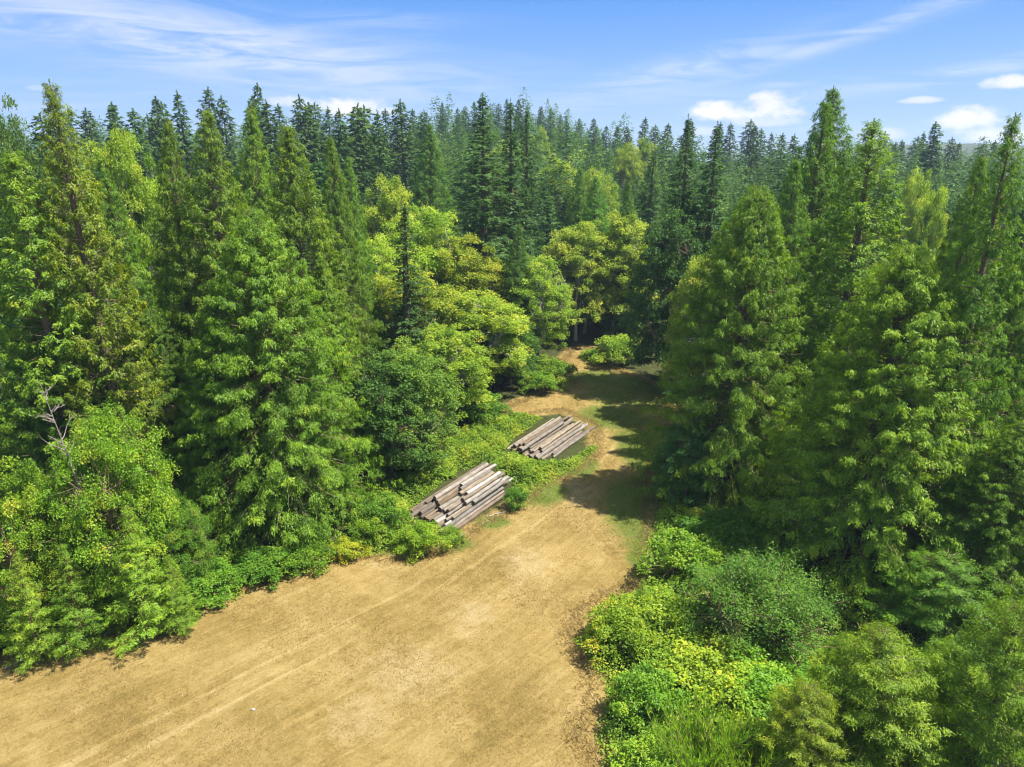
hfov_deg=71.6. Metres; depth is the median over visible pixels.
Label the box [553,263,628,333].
alder tree
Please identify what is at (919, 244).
fir tree
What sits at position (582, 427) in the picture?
log
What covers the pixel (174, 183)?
cedar tree
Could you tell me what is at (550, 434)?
log
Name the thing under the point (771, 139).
fir tree
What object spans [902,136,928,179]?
fir tree
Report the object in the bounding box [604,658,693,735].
bush
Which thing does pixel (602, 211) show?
fir tree
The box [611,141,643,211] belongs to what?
alder tree
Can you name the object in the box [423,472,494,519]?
log
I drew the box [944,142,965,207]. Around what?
fir tree
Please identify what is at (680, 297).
alder tree
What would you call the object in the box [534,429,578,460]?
log
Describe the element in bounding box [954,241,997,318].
fir tree
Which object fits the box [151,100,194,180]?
fir tree
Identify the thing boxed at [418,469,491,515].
log
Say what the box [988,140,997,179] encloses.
fir tree
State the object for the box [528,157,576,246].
alder tree
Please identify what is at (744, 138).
fir tree
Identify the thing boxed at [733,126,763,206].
fir tree
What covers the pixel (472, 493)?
log
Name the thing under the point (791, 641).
young cedar
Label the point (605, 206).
fir tree
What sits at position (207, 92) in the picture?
fir tree
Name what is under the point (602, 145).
distant cedars
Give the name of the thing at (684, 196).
fir tree
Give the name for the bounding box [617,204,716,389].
maple tree
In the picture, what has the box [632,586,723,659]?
bush
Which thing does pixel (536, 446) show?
log
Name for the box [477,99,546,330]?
fir tree
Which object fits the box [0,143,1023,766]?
ground
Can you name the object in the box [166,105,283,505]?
cedar tree
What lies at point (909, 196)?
alder tree
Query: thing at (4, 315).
fir tree
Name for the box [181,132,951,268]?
distant alders
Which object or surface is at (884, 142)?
fir tree
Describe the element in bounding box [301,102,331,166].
fir tree
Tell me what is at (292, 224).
cedar tree
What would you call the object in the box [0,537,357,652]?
edge weeds
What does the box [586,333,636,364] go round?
bush
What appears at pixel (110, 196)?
cedar tree
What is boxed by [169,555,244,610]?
bush
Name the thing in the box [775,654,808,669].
fern
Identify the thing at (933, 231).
alder tree
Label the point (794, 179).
cedar tree
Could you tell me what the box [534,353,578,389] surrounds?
bush
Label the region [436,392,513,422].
bush
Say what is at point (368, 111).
fir tree
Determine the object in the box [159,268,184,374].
cedar tree
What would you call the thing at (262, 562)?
bush
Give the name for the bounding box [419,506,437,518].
log
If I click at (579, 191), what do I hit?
cedar tree
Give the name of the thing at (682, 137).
fir tree
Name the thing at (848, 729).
young cedar
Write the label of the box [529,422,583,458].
log
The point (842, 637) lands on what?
young cedar
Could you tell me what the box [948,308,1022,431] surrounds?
alder tree
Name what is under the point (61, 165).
cedar tree
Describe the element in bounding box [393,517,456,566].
bush
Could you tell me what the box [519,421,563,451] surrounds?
log
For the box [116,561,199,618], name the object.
bush
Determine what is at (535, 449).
log
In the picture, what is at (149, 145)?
fir tree
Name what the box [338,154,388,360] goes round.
cedar tree
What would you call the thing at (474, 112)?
fir tree
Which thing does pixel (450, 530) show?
bush
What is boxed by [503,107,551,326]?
fir tree
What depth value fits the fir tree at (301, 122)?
174.06 m
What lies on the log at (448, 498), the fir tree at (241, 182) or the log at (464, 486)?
the log at (464, 486)
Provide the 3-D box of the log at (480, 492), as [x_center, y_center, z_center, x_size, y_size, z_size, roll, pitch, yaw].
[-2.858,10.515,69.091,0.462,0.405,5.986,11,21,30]
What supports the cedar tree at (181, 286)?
on the ground at (270, 687)
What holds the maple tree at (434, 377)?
on the ground at (270, 687)
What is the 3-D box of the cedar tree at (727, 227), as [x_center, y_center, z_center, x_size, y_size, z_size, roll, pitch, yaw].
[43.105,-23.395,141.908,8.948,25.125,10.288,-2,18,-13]
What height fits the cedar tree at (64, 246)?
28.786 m
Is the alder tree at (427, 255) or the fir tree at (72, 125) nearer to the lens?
the alder tree at (427, 255)
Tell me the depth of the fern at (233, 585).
54.45 m
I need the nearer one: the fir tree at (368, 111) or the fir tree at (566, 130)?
the fir tree at (368, 111)
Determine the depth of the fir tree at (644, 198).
135.15 m
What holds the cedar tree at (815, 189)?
on the ground at (270, 687)
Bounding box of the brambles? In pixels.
[351,410,598,555]
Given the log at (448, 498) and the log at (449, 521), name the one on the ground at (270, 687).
the log at (449, 521)
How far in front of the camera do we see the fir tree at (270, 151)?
168.48 m
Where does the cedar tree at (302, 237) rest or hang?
on the ground at (270, 687)
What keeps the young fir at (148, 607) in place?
on the ground at (270, 687)
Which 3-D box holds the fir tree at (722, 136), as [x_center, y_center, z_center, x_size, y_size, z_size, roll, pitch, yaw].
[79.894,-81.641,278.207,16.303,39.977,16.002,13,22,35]
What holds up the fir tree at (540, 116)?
on the ground at (270, 687)
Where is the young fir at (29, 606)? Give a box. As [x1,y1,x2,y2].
[0,550,71,674]
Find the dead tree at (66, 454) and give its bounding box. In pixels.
[37,381,106,595]
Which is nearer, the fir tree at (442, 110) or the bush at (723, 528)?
the bush at (723, 528)
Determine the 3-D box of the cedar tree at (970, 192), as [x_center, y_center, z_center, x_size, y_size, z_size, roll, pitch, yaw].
[39.208,-3.275,65.229,11.685,34.574,11.142,13,22,31]
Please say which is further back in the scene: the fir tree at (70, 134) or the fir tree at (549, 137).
the fir tree at (549, 137)
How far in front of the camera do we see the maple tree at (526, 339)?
100.89 m
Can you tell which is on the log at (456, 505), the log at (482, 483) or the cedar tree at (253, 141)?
the log at (482, 483)
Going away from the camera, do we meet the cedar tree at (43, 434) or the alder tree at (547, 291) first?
the cedar tree at (43, 434)
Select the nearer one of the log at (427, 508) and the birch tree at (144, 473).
the birch tree at (144, 473)
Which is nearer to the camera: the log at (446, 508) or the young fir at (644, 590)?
the young fir at (644, 590)
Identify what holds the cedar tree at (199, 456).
on the ground at (270, 687)
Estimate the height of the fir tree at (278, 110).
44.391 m
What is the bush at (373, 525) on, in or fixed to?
on the ground at (270, 687)
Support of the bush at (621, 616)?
on the ground at (270, 687)
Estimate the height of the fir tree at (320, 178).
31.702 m
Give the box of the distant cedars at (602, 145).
[1,112,1023,234]
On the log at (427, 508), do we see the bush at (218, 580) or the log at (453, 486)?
the log at (453, 486)
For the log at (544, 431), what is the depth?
84.27 m
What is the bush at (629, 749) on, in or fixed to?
on the ground at (270, 687)
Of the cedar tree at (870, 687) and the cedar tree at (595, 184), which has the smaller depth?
the cedar tree at (870, 687)
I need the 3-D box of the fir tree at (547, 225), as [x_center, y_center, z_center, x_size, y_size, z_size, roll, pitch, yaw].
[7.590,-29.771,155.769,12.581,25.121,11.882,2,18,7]
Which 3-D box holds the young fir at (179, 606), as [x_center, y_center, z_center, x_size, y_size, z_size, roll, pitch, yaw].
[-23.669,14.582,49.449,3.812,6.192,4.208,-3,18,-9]
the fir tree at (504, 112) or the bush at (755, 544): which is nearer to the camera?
the bush at (755, 544)
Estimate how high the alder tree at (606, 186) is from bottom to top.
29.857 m
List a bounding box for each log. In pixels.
[408,500,433,517]
[409,461,486,511]
[410,463,489,513]
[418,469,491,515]
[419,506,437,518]
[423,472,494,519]
[424,466,479,503]
[426,471,503,521]
[432,472,504,521]
[433,463,487,500]
[435,469,483,503]
[435,475,508,524]
[435,506,463,528]
[436,489,458,506]
[438,494,464,510]
[439,486,503,533]
[442,474,500,512]
[444,478,512,525]
[444,486,493,521]
[446,475,500,511]
[446,477,502,516]
[451,479,508,519]
[454,490,504,526]
[456,492,506,527]
[458,471,494,495]
[459,463,496,486]
[459,469,491,490]
[460,476,497,501]
[463,479,499,504]
[465,471,500,494]
[471,480,504,504]
[506,418,553,449]
[511,416,560,448]
[513,419,558,447]
[519,418,561,445]
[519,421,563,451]
[523,415,568,445]
[523,417,573,451]
[529,419,572,449]
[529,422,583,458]
[529,425,568,452]
[532,423,573,452]
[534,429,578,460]
[539,420,580,449]
[539,423,587,459]
[540,423,581,452]
[540,431,582,460]
[551,426,594,455]
[552,431,588,457]
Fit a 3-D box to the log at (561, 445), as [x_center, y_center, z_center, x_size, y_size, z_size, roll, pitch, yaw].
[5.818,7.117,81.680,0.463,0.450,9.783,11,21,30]
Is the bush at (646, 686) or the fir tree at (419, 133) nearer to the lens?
the bush at (646, 686)
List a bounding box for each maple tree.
[0,93,78,328]
[335,344,449,480]
[362,335,463,472]
[481,325,542,384]
[598,272,659,329]
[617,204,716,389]
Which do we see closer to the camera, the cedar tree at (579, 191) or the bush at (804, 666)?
the bush at (804, 666)
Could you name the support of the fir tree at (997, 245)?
on the ground at (270, 687)
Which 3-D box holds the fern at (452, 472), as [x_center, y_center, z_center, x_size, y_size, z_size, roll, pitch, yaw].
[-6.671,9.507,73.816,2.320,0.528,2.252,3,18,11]
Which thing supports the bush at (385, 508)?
on the ground at (270, 687)
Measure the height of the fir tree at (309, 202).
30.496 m
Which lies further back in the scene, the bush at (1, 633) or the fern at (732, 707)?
the bush at (1, 633)
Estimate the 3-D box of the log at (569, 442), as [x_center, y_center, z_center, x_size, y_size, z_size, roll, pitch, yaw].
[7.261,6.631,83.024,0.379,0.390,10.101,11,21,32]
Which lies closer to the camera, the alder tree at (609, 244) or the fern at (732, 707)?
the fern at (732, 707)
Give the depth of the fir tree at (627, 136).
286.02 m
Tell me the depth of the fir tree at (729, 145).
273.55 m
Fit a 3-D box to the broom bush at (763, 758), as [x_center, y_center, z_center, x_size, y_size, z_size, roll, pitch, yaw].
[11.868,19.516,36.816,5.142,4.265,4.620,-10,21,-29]
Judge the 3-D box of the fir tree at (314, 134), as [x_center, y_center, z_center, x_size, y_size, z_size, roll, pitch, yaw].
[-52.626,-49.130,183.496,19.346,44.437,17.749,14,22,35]
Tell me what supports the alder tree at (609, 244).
on the ground at (270, 687)
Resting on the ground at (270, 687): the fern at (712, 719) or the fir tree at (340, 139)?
the fir tree at (340, 139)
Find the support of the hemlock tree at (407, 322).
on the ground at (270, 687)
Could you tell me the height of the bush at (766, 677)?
3.266 m
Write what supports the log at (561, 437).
on the log
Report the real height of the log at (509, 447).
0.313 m
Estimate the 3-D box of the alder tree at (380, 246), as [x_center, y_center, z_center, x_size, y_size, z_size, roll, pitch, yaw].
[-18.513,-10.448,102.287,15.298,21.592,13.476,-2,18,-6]
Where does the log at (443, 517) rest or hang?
on the ground at (270, 687)
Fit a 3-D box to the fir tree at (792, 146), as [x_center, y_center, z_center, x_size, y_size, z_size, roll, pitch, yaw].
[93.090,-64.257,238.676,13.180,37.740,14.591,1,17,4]
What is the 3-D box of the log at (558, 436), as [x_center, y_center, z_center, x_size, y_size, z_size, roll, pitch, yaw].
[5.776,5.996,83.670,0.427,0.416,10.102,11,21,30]
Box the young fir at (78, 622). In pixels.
[42,543,123,661]
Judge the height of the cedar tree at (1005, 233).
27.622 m
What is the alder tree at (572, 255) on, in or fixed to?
on the ground at (270, 687)
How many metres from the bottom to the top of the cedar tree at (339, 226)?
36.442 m
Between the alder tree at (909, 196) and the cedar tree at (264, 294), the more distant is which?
the alder tree at (909, 196)
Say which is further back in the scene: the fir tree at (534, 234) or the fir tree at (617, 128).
the fir tree at (617, 128)
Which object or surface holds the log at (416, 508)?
on the ground at (270, 687)
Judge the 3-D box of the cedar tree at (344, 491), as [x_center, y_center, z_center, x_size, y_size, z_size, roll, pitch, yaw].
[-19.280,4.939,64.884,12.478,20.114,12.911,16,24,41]
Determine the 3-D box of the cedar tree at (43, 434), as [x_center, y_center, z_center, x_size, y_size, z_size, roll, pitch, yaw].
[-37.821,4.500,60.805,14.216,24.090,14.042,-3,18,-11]
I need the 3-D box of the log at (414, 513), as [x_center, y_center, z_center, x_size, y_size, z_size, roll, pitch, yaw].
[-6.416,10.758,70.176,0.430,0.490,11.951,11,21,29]
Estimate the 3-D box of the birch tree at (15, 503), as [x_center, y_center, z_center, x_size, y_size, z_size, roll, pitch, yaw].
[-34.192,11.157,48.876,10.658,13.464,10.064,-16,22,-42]
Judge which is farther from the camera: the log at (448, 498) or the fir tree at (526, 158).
the fir tree at (526, 158)
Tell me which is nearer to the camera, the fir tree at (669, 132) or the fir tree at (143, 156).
the fir tree at (143, 156)
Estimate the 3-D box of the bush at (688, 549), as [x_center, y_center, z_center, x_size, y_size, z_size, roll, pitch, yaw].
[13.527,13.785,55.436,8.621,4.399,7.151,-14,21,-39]
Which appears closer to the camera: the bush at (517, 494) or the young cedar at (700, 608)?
the young cedar at (700, 608)
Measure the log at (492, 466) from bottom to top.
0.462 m
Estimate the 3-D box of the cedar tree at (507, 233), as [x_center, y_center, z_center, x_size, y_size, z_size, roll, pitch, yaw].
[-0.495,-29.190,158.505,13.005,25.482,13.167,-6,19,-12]
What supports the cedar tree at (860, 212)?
on the ground at (270, 687)
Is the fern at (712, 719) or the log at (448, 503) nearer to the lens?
the fern at (712, 719)
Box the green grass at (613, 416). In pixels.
[436,353,663,582]
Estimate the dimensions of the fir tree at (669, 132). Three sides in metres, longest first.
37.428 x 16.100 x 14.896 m
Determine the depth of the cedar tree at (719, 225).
157.09 m
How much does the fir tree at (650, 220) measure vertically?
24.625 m
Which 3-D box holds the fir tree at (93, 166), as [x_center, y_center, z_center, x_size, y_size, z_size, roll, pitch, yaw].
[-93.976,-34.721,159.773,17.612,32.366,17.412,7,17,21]
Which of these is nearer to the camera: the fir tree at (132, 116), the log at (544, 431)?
the log at (544, 431)
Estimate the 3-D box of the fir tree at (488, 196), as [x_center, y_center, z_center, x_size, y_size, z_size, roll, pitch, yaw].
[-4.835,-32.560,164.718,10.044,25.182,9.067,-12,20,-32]
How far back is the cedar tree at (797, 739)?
35.83 m
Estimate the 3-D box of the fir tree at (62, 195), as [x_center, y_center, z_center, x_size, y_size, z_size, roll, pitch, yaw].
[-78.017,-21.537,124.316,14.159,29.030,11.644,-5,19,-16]
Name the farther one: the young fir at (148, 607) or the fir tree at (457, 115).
the fir tree at (457, 115)
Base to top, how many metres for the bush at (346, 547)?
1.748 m
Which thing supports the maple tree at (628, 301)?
on the ground at (270, 687)
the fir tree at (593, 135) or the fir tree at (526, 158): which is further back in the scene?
the fir tree at (593, 135)
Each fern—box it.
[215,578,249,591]
[438,469,458,479]
[689,706,725,729]
[724,701,751,721]
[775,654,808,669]
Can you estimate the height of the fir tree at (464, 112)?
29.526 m
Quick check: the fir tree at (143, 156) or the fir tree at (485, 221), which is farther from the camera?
the fir tree at (143, 156)
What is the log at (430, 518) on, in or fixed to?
on the ground at (270, 687)
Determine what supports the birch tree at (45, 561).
on the ground at (270, 687)
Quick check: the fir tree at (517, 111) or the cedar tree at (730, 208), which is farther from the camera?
the fir tree at (517, 111)
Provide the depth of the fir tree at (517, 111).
321.90 m
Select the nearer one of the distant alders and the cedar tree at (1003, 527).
the cedar tree at (1003, 527)
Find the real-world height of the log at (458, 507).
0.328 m
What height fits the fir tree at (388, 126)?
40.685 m
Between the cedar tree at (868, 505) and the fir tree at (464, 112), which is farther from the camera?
the fir tree at (464, 112)
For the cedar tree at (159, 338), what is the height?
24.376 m
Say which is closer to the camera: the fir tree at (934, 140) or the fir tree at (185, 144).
the fir tree at (185, 144)
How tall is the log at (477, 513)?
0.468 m
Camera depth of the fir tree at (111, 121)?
192.83 m
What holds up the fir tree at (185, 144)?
on the ground at (270, 687)
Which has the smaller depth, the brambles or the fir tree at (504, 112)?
the brambles
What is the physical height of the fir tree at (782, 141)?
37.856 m
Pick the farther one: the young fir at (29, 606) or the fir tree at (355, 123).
the fir tree at (355, 123)
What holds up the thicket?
on the ground at (270, 687)
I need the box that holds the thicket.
[575,460,1021,766]
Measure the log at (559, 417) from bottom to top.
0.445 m
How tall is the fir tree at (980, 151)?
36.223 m
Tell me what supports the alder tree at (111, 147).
on the ground at (270, 687)
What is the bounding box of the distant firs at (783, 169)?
[0,87,1023,263]
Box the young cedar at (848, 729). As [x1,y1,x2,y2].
[831,700,882,765]
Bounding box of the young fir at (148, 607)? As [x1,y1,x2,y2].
[94,506,183,657]
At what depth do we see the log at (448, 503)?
66.97 m
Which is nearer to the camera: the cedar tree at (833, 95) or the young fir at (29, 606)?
the young fir at (29, 606)
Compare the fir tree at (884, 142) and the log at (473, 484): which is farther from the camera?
the fir tree at (884, 142)
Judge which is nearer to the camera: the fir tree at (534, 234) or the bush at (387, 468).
the bush at (387, 468)
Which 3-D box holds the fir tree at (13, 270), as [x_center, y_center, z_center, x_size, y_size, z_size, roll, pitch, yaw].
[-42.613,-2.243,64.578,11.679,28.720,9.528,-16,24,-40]
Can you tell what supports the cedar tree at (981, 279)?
on the ground at (270, 687)
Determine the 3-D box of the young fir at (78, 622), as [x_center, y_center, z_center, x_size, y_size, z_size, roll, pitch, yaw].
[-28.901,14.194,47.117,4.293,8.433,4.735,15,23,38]
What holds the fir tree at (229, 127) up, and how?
on the ground at (270, 687)
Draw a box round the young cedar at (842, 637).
[814,628,857,671]
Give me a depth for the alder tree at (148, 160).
91.60 m
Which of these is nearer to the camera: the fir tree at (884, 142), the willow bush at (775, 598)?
the willow bush at (775, 598)
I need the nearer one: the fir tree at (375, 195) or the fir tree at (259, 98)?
the fir tree at (375, 195)
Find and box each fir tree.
[0,204,71,479]
[0,257,17,392]
[0,320,34,477]
[22,112,68,196]
[54,178,70,233]
[55,110,78,175]
[57,149,100,239]
[61,110,91,161]
[77,108,105,174]
[87,154,100,177]
[100,102,124,153]
[106,101,134,157]
[122,108,165,178]
[136,113,158,169]
[136,150,160,190]
[146,96,185,177]
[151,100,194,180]
[162,171,210,246]
[169,90,206,201]
[193,86,235,188]
[198,188,225,248]
[212,95,244,200]
[232,173,254,203]
[242,96,283,175]
[247,83,276,170]
[248,150,286,197]
[253,99,290,197]
[268,103,287,169]
[276,178,314,311]
[278,167,330,248]
[285,94,321,205]
[295,102,330,185]
[300,158,342,292]
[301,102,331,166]
[316,108,368,215]
[319,106,340,175]
[338,103,378,206]
[349,104,397,202]
[349,112,378,200]
[358,110,394,214]
[368,187,382,206]
[375,108,401,187]
[381,98,427,213]
[400,109,423,189]
[411,109,437,174]
[435,101,450,157]
[437,93,535,367]
[443,207,464,246]
[450,107,464,160]
[460,106,472,145]
[467,101,481,153]
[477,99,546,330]
[479,191,498,246]
[491,103,504,161]
[500,99,509,158]
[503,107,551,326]
[513,98,525,152]
[528,215,541,262]
[533,189,560,303]
[537,107,545,132]
[544,107,557,153]
[556,114,563,155]
[558,117,574,176]
[571,118,584,165]
[584,118,602,175]
[588,192,612,231]
[596,194,609,230]
[597,126,612,165]
[609,125,622,167]
[617,126,633,184]
[629,113,702,385]
[629,150,666,321]
[636,117,651,159]
[640,194,663,291]
[649,124,661,152]
[656,123,676,199]
[658,121,733,393]
[678,122,701,190]
[698,122,728,197]
[719,123,739,189]
[732,119,759,181]
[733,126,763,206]
[741,128,770,189]
[761,132,774,191]
[762,133,787,216]
[775,133,800,185]
[852,238,924,399]
[855,220,874,285]
[869,187,898,244]
[873,131,891,164]
[876,142,900,207]
[893,140,909,194]
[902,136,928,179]
[914,133,925,167]
[915,121,950,208]
[941,137,958,182]
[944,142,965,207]
[948,143,991,239]
[952,201,983,242]
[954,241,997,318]
[980,205,1023,452]
[984,203,1012,282]
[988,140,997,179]
[999,159,1023,279]
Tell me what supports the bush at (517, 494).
on the ground at (270, 687)
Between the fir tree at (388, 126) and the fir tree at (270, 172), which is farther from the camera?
the fir tree at (388, 126)
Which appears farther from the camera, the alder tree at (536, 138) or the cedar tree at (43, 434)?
the alder tree at (536, 138)
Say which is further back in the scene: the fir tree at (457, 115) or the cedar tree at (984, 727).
the fir tree at (457, 115)
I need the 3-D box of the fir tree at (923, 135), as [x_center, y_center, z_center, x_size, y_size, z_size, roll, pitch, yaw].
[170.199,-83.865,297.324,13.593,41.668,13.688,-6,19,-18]
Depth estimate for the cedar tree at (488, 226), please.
154.92 m
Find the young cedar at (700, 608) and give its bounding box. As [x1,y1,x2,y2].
[687,599,714,645]
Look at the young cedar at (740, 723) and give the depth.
38.22 m
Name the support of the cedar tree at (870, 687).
on the ground at (270, 687)
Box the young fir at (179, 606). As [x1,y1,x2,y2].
[150,554,204,636]
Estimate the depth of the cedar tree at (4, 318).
80.24 m
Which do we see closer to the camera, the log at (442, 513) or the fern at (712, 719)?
the fern at (712, 719)
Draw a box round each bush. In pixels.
[0,588,71,653]
[0,600,20,649]
[31,570,136,656]
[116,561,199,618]
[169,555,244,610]
[225,545,291,590]
[278,534,335,577]
[326,535,371,564]
[344,514,390,547]
[350,490,412,537]
[360,441,431,489]
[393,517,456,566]
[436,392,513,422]
[439,524,466,546]
[502,486,529,511]
[517,369,562,394]
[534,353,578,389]
[570,591,666,669]
[579,348,606,359]
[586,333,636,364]
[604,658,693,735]
[606,726,697,766]
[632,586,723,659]
[635,527,733,591]
[641,682,767,766]
[648,421,734,505]
[650,624,765,731]
[653,541,678,579]
[668,541,855,677]
[674,503,771,557]
[704,703,803,766]
[711,646,833,732]
[715,540,817,602]
[726,715,848,766]
[779,661,886,733]
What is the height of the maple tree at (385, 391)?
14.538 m
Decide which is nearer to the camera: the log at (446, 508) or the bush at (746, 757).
the bush at (746, 757)
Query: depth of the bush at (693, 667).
42.81 m
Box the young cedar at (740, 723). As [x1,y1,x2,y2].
[723,716,749,765]
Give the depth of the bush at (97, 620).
49.00 m
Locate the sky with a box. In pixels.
[0,0,1023,161]
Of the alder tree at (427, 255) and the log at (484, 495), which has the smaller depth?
the log at (484, 495)
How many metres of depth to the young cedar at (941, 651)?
41.15 m
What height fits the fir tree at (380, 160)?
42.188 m
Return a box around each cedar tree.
[0,146,138,531]
[0,191,99,441]
[0,299,163,561]
[34,78,187,552]
[64,199,85,296]
[95,164,190,484]
[114,280,214,508]
[131,117,215,431]
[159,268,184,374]
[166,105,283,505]
[166,300,297,555]
[169,247,208,344]
[170,205,403,567]
[227,102,297,395]
[240,333,367,540]
[252,121,395,502]
[252,170,278,224]
[287,198,313,272]
[296,256,389,511]
[309,136,398,424]
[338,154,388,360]
[407,122,460,318]
[474,196,495,278]
[482,224,545,383]
[499,203,518,278]
[554,166,593,316]
[564,176,626,327]
[595,182,652,339]
[627,182,815,533]
[711,211,724,248]
[715,203,740,285]
[719,156,823,466]
[721,86,882,438]
[723,207,731,241]
[731,242,1000,636]
[739,97,839,444]
[740,673,857,766]
[752,118,911,499]
[794,612,965,766]
[847,541,1017,680]
[852,151,991,492]
[879,111,1023,561]
[880,417,1023,659]
[891,586,1023,766]
[895,252,1023,573]
[981,204,1013,274]
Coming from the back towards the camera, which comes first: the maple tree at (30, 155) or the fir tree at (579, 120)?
the fir tree at (579, 120)
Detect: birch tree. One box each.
[0,455,108,646]
[0,492,128,628]
[34,396,205,613]
[137,489,220,601]
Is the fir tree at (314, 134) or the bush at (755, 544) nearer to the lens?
the bush at (755, 544)
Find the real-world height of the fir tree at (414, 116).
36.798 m
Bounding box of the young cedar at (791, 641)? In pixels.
[764,616,806,656]
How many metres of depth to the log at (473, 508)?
67.00 m
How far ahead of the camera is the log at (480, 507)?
67.14 m
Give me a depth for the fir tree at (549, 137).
349.29 m
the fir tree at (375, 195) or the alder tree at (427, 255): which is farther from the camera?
the fir tree at (375, 195)
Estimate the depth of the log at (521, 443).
83.46 m
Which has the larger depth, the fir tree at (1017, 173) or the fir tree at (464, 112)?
the fir tree at (464, 112)
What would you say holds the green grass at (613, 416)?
on the ground at (270, 687)
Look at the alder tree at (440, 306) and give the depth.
89.89 m
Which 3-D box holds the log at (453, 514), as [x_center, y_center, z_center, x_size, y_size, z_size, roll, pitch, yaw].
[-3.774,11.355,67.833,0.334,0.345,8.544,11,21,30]
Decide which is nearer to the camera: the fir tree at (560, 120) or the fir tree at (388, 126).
the fir tree at (388, 126)
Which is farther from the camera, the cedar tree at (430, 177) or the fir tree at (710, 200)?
the cedar tree at (430, 177)
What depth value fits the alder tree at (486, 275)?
103.34 m
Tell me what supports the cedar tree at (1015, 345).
on the ground at (270, 687)
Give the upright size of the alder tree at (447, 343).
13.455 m
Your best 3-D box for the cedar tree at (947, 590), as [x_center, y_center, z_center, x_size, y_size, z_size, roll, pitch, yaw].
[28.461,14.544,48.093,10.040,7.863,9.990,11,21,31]
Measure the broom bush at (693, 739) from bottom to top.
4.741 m
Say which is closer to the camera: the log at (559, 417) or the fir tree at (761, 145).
the log at (559, 417)
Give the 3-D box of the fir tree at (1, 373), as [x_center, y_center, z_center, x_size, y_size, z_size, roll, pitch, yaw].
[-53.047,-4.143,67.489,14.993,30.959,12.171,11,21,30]
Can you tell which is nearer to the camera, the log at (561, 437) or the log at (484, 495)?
the log at (484, 495)
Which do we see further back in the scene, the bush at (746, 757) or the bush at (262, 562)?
the bush at (262, 562)
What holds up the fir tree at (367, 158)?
on the ground at (270, 687)
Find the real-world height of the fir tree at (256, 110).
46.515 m
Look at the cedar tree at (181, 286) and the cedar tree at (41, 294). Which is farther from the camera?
the cedar tree at (181, 286)
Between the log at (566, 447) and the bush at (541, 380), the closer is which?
the log at (566, 447)
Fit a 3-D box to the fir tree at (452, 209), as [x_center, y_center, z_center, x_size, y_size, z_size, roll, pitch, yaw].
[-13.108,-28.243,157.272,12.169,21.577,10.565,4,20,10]
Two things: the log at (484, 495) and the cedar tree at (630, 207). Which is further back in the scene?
the cedar tree at (630, 207)
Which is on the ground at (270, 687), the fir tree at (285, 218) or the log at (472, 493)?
the fir tree at (285, 218)
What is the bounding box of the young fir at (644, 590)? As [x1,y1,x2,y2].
[631,579,648,606]
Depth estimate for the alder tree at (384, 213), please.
115.97 m
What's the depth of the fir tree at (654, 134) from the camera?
297.71 m
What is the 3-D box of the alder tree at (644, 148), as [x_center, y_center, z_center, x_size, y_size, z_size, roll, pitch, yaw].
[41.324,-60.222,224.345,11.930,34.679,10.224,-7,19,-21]
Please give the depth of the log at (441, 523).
64.24 m
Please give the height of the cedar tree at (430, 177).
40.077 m
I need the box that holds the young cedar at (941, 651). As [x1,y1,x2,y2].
[903,634,975,735]
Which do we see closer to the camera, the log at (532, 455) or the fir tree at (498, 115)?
the log at (532, 455)
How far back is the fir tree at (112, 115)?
171.25 m
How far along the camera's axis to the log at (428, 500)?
70.35 m
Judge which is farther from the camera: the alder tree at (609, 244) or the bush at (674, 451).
the alder tree at (609, 244)
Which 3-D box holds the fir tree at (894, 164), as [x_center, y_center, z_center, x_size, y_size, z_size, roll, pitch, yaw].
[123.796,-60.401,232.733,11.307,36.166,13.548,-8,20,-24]
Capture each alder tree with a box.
[67,124,173,312]
[73,312,138,397]
[109,128,190,309]
[343,236,433,347]
[347,172,425,305]
[361,265,468,370]
[366,202,477,327]
[396,322,499,426]
[421,232,513,334]
[422,289,534,391]
[506,253,579,367]
[528,125,553,178]
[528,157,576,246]
[534,219,620,340]
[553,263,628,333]
[564,166,621,230]
[567,209,658,335]
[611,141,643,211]
[634,137,661,193]
[659,253,737,409]
[871,164,942,283]
[893,186,949,330]
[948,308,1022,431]
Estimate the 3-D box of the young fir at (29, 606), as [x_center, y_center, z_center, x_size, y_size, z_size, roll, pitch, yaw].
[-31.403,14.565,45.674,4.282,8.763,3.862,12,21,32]
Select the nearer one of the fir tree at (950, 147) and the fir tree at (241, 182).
the fir tree at (241, 182)
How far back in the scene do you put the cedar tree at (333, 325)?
66.38 m
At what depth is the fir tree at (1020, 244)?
67.61 m
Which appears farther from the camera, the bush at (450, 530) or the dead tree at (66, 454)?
the bush at (450, 530)
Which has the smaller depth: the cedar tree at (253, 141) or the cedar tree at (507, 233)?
the cedar tree at (253, 141)
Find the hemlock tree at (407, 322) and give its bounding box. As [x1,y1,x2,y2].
[378,203,436,425]
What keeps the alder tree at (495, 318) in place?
on the ground at (270, 687)
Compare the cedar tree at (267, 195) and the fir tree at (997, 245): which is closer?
the fir tree at (997, 245)
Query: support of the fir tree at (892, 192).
on the ground at (270, 687)
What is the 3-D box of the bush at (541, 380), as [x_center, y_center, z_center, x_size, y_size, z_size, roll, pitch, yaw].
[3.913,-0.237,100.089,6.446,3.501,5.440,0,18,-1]
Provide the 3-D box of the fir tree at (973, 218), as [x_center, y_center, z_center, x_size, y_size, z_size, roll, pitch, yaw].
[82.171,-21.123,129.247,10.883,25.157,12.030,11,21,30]
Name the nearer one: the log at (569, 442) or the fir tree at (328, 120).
the log at (569, 442)
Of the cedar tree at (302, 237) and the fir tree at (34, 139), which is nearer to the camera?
the cedar tree at (302, 237)
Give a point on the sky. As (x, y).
(909, 66)

